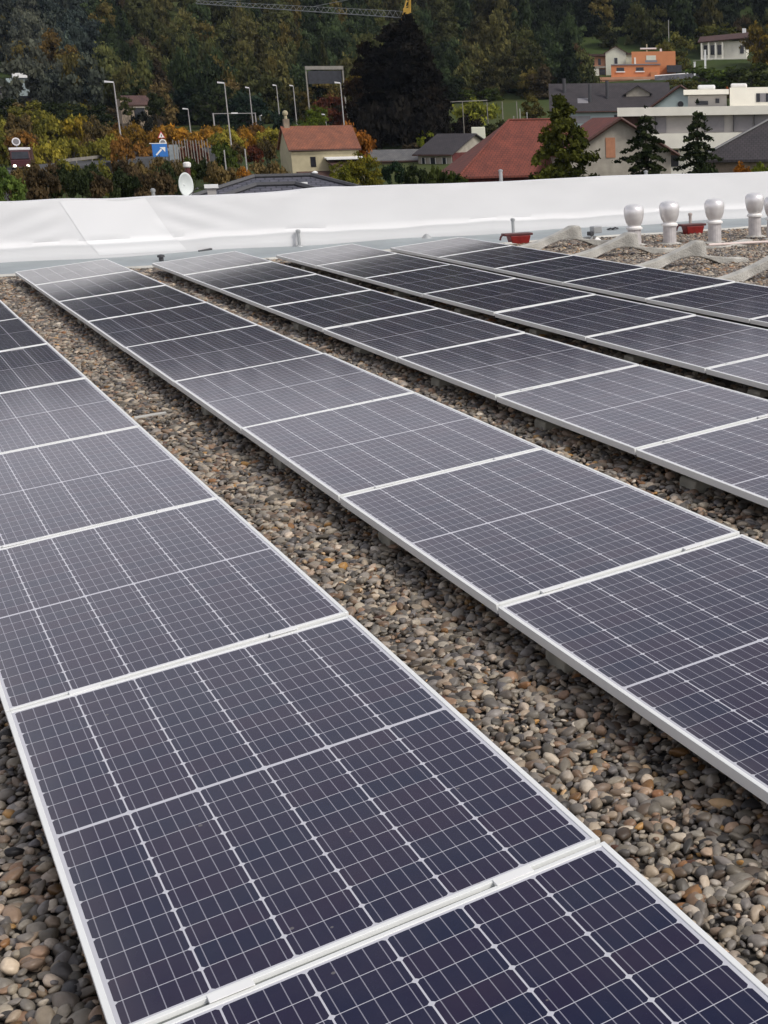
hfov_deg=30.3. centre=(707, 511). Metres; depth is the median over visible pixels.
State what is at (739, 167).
shrub
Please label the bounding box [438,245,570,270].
solar panel
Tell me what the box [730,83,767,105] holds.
penthouse
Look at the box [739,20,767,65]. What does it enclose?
tree
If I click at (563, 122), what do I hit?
conifer tree
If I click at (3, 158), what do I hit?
autumn bush
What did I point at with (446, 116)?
conifer tree
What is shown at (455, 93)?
meadow tree
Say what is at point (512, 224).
anchor post
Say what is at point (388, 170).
shrub
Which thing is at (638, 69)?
window
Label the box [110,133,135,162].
autumn bush
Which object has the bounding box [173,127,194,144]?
orange hedge bush
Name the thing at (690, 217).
anchor post
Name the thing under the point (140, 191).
hedge shrub
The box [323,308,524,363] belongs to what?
solar panel
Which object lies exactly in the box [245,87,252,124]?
street lamp
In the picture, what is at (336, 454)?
solar panel
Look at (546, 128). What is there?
tree
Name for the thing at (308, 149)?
stone house
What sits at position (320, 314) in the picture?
solar panel
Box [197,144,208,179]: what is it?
shrub
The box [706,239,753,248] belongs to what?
concrete piece
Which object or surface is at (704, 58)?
gate post
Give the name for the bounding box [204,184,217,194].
chimney stack
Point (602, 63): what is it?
cream villa
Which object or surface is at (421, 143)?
bush
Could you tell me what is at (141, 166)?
shrub
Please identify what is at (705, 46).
window
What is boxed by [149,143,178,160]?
direction sign
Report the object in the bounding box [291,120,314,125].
tree
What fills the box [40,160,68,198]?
shrub
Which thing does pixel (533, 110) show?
tree
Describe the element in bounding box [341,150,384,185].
tree
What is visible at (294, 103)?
street lamp
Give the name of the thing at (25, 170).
shrub
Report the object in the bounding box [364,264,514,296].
solar panel
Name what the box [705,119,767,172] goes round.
dark roof house
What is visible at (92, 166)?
shrub
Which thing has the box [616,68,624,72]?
window
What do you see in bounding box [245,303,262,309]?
ballast foot
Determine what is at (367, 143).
shrub
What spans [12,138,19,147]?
round sign
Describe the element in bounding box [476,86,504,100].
meadow tree
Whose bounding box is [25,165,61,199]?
hedge shrub
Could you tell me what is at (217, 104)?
broadleaf tree
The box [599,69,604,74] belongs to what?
window
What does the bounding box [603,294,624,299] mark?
ballast foot
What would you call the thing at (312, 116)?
tree
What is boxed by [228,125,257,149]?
orange hedge bush
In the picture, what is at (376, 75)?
conifer tree
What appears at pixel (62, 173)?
hedge shrub
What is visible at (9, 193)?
hedge shrub
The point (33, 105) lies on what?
broadleaf tree
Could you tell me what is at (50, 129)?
autumn shrub
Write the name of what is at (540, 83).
tree
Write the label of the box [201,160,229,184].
shrub
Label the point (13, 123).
autumn shrub
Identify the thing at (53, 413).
solar panel
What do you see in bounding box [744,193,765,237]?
turbine vent
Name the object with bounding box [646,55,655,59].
window
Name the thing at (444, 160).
window
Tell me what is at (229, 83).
broadleaf tree
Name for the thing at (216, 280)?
solar panel
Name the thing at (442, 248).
solar panel
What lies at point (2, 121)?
autumn shrub
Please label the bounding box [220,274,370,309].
solar panel
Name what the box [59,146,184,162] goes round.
guardrail
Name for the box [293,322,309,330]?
ballast foot
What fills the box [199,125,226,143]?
orange hedge bush
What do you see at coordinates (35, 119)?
autumn shrub
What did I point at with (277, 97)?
street lamp
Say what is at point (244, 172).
shrub
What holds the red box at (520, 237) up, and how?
on the roof membrane strip at (143, 260)
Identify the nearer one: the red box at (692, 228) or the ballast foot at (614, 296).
the ballast foot at (614, 296)
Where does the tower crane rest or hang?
on the ground
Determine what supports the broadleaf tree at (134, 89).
on the ground
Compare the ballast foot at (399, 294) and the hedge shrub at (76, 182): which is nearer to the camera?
the ballast foot at (399, 294)
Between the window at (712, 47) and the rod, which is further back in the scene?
the window at (712, 47)
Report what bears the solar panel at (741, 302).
on the ballast foot at (704, 315)
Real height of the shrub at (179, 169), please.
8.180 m
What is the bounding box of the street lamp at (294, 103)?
[289,85,297,124]
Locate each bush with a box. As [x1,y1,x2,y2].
[0,127,22,167]
[0,132,22,163]
[0,166,9,180]
[0,174,28,200]
[3,129,37,151]
[22,133,49,159]
[28,137,70,163]
[48,136,70,160]
[49,137,89,162]
[78,133,94,146]
[88,133,125,160]
[106,122,133,131]
[107,129,118,139]
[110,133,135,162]
[116,120,149,147]
[126,141,152,156]
[146,125,171,148]
[159,122,188,146]
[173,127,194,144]
[185,125,214,147]
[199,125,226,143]
[207,125,245,148]
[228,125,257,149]
[236,122,269,136]
[253,127,279,145]
[416,130,433,146]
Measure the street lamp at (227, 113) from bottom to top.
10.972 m
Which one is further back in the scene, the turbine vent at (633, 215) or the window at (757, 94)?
the window at (757, 94)
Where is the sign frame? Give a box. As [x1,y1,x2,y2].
[212,112,256,124]
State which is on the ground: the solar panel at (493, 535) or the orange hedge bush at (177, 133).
the orange hedge bush at (177, 133)
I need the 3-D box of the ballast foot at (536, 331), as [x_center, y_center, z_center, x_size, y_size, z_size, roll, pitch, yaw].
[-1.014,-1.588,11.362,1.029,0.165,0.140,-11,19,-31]
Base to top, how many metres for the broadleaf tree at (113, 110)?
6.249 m
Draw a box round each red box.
[499,232,532,243]
[676,223,705,234]
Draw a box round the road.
[4,144,241,200]
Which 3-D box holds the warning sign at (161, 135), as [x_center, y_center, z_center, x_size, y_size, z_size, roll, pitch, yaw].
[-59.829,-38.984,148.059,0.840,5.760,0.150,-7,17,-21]
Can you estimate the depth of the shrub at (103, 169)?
89.26 m
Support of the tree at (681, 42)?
on the ground
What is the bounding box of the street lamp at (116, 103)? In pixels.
[104,81,120,133]
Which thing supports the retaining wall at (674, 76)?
on the ground
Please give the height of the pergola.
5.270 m
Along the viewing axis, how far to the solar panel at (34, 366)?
8.82 m
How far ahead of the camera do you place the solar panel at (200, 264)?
15.78 m
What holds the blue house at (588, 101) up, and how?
on the ground
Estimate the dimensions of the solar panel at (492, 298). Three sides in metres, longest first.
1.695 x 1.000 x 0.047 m
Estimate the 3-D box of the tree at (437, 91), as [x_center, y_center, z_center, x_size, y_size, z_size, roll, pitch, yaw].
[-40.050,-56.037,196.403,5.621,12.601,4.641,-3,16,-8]
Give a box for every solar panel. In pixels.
[0,300,18,320]
[0,318,47,351]
[0,343,86,392]
[0,378,139,453]
[0,426,218,548]
[0,497,348,719]
[6,615,599,1023]
[15,259,132,287]
[34,270,165,303]
[58,285,204,324]
[87,302,257,351]
[124,325,321,385]
[152,251,271,277]
[163,841,767,1023]
[173,353,413,433]
[183,262,315,291]
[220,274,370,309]
[241,392,541,502]
[266,290,436,332]
[276,244,395,268]
[316,253,448,280]
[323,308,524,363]
[340,448,739,613]
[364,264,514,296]
[390,237,511,260]
[397,333,638,400]
[423,278,594,315]
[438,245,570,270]
[495,255,644,286]
[495,294,695,340]
[496,365,767,454]
[498,534,767,803]
[563,267,734,301]
[586,315,767,374]
[636,417,767,507]
[646,282,767,322]
[706,355,767,389]
[750,316,767,326]
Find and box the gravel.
[0,227,767,1023]
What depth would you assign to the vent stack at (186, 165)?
67.75 m
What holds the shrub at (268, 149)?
on the ground
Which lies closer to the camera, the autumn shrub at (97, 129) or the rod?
the rod
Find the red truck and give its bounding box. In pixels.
[8,147,34,169]
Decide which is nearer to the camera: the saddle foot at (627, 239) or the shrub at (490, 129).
the saddle foot at (627, 239)
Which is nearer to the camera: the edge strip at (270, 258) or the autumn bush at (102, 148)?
the edge strip at (270, 258)
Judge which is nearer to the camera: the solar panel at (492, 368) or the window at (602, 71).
the solar panel at (492, 368)
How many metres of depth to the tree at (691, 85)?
256.53 m
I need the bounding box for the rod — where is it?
[708,240,767,245]
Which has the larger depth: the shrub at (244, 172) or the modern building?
the modern building
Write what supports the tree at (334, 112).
on the ground
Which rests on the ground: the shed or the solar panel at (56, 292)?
the shed
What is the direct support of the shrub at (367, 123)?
on the ground
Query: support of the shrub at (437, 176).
on the ground
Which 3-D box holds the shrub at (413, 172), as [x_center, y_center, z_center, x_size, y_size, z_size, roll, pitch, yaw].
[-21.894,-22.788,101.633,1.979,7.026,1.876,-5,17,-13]
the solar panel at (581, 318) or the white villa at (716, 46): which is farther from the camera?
the white villa at (716, 46)
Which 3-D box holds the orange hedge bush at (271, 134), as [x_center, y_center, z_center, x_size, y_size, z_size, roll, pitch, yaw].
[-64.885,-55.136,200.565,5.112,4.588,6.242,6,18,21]
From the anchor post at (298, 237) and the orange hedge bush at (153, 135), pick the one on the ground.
the orange hedge bush at (153, 135)
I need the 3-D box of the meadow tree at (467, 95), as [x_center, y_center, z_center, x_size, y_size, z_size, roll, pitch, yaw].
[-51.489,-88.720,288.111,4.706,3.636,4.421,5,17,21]
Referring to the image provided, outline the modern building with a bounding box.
[617,105,767,173]
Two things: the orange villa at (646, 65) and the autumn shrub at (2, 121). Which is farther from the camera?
the orange villa at (646, 65)
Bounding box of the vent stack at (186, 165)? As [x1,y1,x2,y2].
[183,162,192,193]
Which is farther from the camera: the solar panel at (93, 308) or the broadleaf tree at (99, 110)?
the broadleaf tree at (99, 110)
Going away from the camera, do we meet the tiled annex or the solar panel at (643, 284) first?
the solar panel at (643, 284)
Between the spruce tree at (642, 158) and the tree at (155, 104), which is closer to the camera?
the spruce tree at (642, 158)
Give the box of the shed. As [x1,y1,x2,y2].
[369,149,417,164]
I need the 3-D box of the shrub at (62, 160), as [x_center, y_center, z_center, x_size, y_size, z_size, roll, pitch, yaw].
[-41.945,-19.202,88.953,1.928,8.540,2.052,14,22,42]
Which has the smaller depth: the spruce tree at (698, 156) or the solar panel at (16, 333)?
the solar panel at (16, 333)
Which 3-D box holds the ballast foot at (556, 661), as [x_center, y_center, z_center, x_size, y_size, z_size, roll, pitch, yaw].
[-0.064,0.371,4.604,1.029,0.165,0.140,-11,19,-31]
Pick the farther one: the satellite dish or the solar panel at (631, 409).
the satellite dish
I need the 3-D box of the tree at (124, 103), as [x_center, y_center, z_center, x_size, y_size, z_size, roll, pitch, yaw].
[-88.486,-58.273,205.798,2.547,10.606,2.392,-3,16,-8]
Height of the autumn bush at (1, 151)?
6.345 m
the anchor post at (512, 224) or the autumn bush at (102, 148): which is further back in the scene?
the autumn bush at (102, 148)
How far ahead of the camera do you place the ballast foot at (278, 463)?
6.93 m
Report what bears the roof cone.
on the roof membrane strip at (143, 260)
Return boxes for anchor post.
[295,229,303,246]
[510,218,514,232]
[688,213,691,222]
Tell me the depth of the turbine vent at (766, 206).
19.50 m
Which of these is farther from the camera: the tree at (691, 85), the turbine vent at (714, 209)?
the tree at (691, 85)
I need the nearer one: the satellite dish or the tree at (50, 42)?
the satellite dish
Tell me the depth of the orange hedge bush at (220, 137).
193.47 m
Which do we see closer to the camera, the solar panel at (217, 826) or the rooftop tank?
the solar panel at (217, 826)
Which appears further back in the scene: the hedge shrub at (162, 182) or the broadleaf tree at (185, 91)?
the broadleaf tree at (185, 91)
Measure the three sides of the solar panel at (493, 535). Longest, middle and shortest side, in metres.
1.695 x 1.000 x 0.049 m
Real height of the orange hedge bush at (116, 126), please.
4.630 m
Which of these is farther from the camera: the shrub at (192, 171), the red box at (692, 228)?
the shrub at (192, 171)
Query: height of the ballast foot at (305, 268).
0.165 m
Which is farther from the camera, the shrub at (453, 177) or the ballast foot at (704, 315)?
the shrub at (453, 177)
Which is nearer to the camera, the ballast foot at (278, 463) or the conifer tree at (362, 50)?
the ballast foot at (278, 463)
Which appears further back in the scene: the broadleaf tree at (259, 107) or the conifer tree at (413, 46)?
the broadleaf tree at (259, 107)
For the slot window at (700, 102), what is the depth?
140.10 m
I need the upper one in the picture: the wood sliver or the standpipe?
the standpipe
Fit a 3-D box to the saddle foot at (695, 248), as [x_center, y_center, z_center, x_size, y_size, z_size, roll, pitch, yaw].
[-0.309,-3.080,16.145,1.860,0.328,0.140,-11,19,-31]
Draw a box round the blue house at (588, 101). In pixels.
[549,78,687,126]
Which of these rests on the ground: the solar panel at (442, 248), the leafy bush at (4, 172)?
the leafy bush at (4, 172)
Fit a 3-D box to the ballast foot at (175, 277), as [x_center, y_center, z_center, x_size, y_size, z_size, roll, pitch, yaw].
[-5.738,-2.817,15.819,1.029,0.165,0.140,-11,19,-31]
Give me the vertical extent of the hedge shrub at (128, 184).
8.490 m
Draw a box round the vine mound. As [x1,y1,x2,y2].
[452,97,501,127]
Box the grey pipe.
[150,188,155,195]
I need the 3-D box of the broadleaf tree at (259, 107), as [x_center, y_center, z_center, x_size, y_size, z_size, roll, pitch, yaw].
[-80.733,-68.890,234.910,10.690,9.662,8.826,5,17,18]
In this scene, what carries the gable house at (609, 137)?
on the ground
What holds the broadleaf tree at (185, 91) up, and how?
on the ground
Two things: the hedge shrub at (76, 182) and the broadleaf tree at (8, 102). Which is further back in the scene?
the broadleaf tree at (8, 102)
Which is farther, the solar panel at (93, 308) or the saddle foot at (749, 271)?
the saddle foot at (749, 271)
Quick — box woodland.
[0,0,767,125]
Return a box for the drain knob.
[157,254,164,260]
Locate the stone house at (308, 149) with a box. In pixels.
[277,110,364,183]
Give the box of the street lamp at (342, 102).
[335,82,344,124]
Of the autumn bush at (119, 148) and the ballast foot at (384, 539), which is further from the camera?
the autumn bush at (119, 148)
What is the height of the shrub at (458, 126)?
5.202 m
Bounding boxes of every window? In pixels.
[134,108,144,114]
[310,157,315,166]
[430,158,435,163]
[442,158,446,163]
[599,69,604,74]
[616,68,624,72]
[635,67,644,71]
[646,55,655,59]
[671,150,678,166]
[696,101,707,104]
[704,45,707,54]
[710,45,714,54]
[717,45,721,54]
[756,93,759,101]
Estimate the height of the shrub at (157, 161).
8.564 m
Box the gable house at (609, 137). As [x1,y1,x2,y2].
[550,117,679,176]
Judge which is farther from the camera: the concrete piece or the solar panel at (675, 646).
the concrete piece
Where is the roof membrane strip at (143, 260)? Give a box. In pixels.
[0,217,766,273]
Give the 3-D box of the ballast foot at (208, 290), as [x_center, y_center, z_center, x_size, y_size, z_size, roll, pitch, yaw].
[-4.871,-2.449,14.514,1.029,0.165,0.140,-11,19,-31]
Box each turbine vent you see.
[624,204,646,245]
[658,201,681,244]
[704,198,724,243]
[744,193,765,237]
[763,197,767,239]
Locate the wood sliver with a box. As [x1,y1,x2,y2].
[134,411,165,418]
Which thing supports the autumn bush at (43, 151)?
on the ground
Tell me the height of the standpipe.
1.488 m
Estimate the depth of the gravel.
4.39 m
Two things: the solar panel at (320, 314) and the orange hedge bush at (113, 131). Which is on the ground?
the orange hedge bush at (113, 131)
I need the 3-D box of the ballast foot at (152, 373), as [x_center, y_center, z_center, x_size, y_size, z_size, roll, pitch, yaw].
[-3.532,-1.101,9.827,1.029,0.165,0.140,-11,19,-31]
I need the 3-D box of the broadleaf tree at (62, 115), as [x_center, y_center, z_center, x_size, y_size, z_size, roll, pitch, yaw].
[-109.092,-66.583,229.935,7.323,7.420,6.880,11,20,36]
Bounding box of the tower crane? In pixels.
[196,0,410,19]
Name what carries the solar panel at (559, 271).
on the ballast foot at (540, 282)
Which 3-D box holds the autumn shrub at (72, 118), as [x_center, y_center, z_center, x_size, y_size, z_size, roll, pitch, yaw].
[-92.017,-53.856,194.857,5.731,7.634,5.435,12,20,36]
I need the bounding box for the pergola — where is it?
[451,100,517,132]
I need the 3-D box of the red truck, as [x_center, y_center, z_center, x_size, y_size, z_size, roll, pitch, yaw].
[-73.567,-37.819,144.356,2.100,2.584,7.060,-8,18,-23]
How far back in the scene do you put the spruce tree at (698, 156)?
84.49 m
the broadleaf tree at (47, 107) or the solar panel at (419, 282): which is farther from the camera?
the broadleaf tree at (47, 107)
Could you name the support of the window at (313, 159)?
in the stone house at (308, 149)
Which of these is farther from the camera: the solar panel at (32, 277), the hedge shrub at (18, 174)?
the hedge shrub at (18, 174)
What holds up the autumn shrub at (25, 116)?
on the ground
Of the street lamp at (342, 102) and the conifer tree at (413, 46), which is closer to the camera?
the street lamp at (342, 102)
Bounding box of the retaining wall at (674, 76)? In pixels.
[655,73,693,80]
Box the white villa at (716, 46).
[697,28,748,59]
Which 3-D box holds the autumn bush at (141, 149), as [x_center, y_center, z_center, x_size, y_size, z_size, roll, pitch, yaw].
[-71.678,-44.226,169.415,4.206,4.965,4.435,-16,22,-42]
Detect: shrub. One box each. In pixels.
[0,115,8,135]
[2,179,15,200]
[3,113,30,145]
[9,167,27,189]
[21,113,37,135]
[21,159,46,175]
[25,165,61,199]
[30,111,58,136]
[30,114,74,142]
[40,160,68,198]
[45,163,76,198]
[56,114,86,137]
[56,156,81,197]
[60,113,92,144]
[64,167,95,197]
[77,162,104,177]
[81,114,111,141]
[88,171,112,197]
[96,159,114,197]
[107,156,146,196]
[108,167,144,197]
[119,170,152,197]
[128,158,153,179]
[129,110,154,135]
[145,168,176,195]
[148,160,181,194]
[149,155,175,169]
[171,159,190,176]
[179,141,201,177]
[180,156,201,192]
[192,156,211,188]
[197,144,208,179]
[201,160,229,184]
[211,140,239,170]
[217,166,242,184]
[231,142,247,170]
[233,165,251,179]
[246,143,264,163]
[248,160,265,173]
[255,136,278,166]
[262,159,289,173]
[270,109,292,129]
[342,120,376,162]
[356,100,398,149]
[374,94,423,148]
[380,160,406,183]
[402,141,419,148]
[402,163,427,183]
[404,100,451,146]
[425,165,460,183]
[446,171,468,182]
[449,113,483,132]
[484,119,505,136]
[691,162,718,173]
[732,160,750,172]
[751,161,767,171]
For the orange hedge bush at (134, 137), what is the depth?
198.93 m
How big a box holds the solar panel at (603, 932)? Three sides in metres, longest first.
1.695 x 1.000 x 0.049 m
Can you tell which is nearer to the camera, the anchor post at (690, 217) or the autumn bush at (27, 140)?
the anchor post at (690, 217)
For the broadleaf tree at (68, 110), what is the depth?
238.16 m
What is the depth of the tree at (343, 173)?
111.96 m
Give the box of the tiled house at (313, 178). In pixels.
[192,171,361,194]
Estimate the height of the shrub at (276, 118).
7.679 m
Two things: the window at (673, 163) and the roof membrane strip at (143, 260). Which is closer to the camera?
the roof membrane strip at (143, 260)
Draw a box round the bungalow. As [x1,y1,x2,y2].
[412,133,482,163]
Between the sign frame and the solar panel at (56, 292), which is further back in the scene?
the sign frame
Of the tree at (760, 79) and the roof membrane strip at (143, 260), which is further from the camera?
the tree at (760, 79)
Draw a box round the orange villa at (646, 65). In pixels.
[600,44,681,81]
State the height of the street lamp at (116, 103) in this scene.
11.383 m
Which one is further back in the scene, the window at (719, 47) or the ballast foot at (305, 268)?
the window at (719, 47)
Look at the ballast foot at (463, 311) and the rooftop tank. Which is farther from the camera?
the rooftop tank
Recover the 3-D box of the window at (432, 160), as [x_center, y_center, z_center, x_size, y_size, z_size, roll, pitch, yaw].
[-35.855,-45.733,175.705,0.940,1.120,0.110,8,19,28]
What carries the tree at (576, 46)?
on the ground
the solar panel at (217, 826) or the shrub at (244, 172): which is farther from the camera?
the shrub at (244, 172)
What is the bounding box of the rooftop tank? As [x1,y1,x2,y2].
[471,127,484,138]
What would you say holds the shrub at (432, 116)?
on the ground
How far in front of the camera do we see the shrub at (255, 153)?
153.50 m
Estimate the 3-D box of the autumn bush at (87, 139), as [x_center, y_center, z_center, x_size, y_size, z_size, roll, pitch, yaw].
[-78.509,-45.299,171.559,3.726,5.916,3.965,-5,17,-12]
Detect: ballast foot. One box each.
[149,369,159,377]
[173,275,183,279]
[201,406,212,414]
[206,288,217,292]
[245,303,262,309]
[273,457,288,469]
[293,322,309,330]
[301,266,315,270]
[343,277,360,282]
[354,346,372,354]
[378,532,394,545]
[393,291,416,297]
[431,377,454,387]
[454,308,480,314]
[529,280,551,284]
[529,328,558,335]
[534,418,563,429]
[546,649,574,675]
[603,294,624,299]
[624,354,655,362]
[680,475,718,493]
[688,312,713,317]
[747,387,767,397]
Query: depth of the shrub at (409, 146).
188.33 m
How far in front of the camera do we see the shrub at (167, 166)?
89.36 m
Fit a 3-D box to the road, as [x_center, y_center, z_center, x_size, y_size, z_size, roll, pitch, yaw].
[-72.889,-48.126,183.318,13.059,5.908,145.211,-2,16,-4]
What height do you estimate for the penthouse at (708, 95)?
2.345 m
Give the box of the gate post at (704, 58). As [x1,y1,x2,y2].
[704,50,705,67]
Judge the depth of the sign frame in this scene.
216.07 m
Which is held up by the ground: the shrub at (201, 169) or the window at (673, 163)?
the shrub at (201, 169)
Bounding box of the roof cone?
[422,234,431,238]
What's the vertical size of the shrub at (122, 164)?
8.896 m
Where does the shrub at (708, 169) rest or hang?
on the ground
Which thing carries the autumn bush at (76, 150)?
on the ground
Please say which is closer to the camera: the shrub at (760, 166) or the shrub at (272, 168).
the shrub at (760, 166)
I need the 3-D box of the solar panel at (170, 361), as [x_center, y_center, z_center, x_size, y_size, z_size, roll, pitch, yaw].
[-3.472,-1.132,9.592,1.000,0.049,1.695,-16,22,-29]
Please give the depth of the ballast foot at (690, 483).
6.40 m
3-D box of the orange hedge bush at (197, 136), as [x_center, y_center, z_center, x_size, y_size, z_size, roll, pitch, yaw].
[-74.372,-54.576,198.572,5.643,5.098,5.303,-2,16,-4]
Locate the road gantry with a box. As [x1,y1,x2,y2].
[305,66,347,117]
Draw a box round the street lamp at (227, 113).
[217,82,231,145]
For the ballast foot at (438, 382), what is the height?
0.165 m
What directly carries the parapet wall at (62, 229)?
on the roof slab
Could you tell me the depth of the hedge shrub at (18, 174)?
61.24 m
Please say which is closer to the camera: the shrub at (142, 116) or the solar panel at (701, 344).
the solar panel at (701, 344)
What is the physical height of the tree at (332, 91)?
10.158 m
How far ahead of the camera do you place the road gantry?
239.87 m
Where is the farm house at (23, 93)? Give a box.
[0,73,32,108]
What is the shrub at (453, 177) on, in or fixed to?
on the ground
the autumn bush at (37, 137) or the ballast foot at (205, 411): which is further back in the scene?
the autumn bush at (37, 137)
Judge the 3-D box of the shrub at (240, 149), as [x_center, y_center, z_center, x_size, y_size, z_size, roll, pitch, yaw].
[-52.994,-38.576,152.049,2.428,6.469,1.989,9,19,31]
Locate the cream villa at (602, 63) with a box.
[588,46,631,75]
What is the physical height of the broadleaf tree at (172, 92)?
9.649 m
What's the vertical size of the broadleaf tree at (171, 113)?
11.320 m
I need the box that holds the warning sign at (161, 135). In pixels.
[158,131,164,138]
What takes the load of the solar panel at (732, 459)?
on the ballast foot at (690, 483)
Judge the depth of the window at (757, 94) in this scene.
139.45 m
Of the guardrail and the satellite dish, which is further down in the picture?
the satellite dish
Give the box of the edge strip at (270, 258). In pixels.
[0,225,766,277]
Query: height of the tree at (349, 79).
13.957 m
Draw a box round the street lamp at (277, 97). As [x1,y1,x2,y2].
[272,84,279,113]
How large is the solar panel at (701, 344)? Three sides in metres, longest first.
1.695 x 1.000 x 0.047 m
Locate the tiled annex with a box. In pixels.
[222,181,315,193]
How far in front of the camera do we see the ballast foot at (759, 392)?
8.47 m
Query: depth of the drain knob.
17.77 m
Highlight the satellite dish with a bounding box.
[178,172,198,194]
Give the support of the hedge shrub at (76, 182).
on the ground
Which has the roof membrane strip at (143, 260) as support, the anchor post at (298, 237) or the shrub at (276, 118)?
the anchor post at (298, 237)
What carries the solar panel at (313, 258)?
on the ballast foot at (305, 268)
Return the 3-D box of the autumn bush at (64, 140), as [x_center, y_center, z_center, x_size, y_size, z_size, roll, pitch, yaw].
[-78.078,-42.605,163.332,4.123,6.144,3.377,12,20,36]
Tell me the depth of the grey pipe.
38.92 m
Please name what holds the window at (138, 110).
in the ruined cottage
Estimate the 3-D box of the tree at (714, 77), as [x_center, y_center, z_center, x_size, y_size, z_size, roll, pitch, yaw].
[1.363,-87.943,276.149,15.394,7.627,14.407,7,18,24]
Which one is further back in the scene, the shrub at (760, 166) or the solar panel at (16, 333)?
the shrub at (760, 166)
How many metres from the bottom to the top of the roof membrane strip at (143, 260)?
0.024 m
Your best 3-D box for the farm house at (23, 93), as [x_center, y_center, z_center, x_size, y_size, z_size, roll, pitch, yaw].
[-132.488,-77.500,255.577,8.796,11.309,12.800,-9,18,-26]
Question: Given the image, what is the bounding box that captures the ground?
[0,0,767,198]
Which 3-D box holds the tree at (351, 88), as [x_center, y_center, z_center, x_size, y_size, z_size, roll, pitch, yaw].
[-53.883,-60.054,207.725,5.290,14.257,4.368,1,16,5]
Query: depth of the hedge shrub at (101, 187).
64.37 m
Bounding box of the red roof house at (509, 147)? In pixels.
[442,118,567,181]
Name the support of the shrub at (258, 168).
on the ground
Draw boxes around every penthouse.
[683,85,728,106]
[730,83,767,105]
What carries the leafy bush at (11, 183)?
on the ground
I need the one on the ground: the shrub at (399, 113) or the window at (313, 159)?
the shrub at (399, 113)
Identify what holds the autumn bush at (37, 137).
on the ground
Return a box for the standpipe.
[498,169,502,180]
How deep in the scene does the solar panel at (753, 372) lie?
8.68 m
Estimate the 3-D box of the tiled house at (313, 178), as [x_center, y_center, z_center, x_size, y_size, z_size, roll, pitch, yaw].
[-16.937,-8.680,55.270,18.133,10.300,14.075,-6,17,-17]
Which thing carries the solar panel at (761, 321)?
on the ballast foot
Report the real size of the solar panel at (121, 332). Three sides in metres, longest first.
1.695 x 1.000 x 0.049 m
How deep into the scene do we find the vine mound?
221.12 m
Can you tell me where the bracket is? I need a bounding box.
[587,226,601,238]
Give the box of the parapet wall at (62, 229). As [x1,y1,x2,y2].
[0,171,767,262]
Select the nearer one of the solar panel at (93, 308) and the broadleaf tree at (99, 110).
the solar panel at (93, 308)
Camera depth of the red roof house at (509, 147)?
109.16 m
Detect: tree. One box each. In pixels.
[0,94,23,119]
[4,102,31,110]
[6,99,47,125]
[35,28,77,66]
[37,101,65,113]
[50,100,86,121]
[66,102,87,117]
[70,103,116,127]
[100,106,121,128]
[116,77,166,96]
[119,96,135,125]
[138,77,179,123]
[145,89,165,127]
[167,81,186,121]
[171,82,212,124]
[189,80,235,126]
[215,89,274,130]
[223,78,239,98]
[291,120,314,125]
[297,84,351,121]
[302,104,328,125]
[313,92,349,124]
[328,161,355,182]
[339,75,367,119]
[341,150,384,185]
[343,40,383,122]
[344,68,359,99]
[346,22,452,143]
[383,12,452,145]
[407,54,453,133]
[412,84,451,117]
[443,89,468,98]
[456,90,476,102]
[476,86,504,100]
[520,92,545,118]
[526,64,557,98]
[528,93,600,179]
[540,121,553,164]
[573,43,585,63]
[612,105,669,174]
[655,31,696,73]
[665,77,702,89]
[673,98,723,173]
[685,64,751,88]
[690,22,741,44]
[724,59,767,87]
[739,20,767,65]
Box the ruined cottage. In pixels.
[117,95,149,130]
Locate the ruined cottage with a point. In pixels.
(139, 102)
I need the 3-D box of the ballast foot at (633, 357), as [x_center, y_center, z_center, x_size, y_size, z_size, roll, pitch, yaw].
[-0.147,-1.220,10.056,1.029,0.165,0.140,-11,19,-31]
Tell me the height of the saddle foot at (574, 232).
0.328 m
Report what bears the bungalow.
on the ground
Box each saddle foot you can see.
[519,225,608,248]
[572,232,675,257]
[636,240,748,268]
[716,256,767,281]
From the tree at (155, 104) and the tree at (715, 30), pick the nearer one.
the tree at (155, 104)
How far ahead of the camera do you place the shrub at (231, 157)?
145.86 m
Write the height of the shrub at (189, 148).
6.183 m

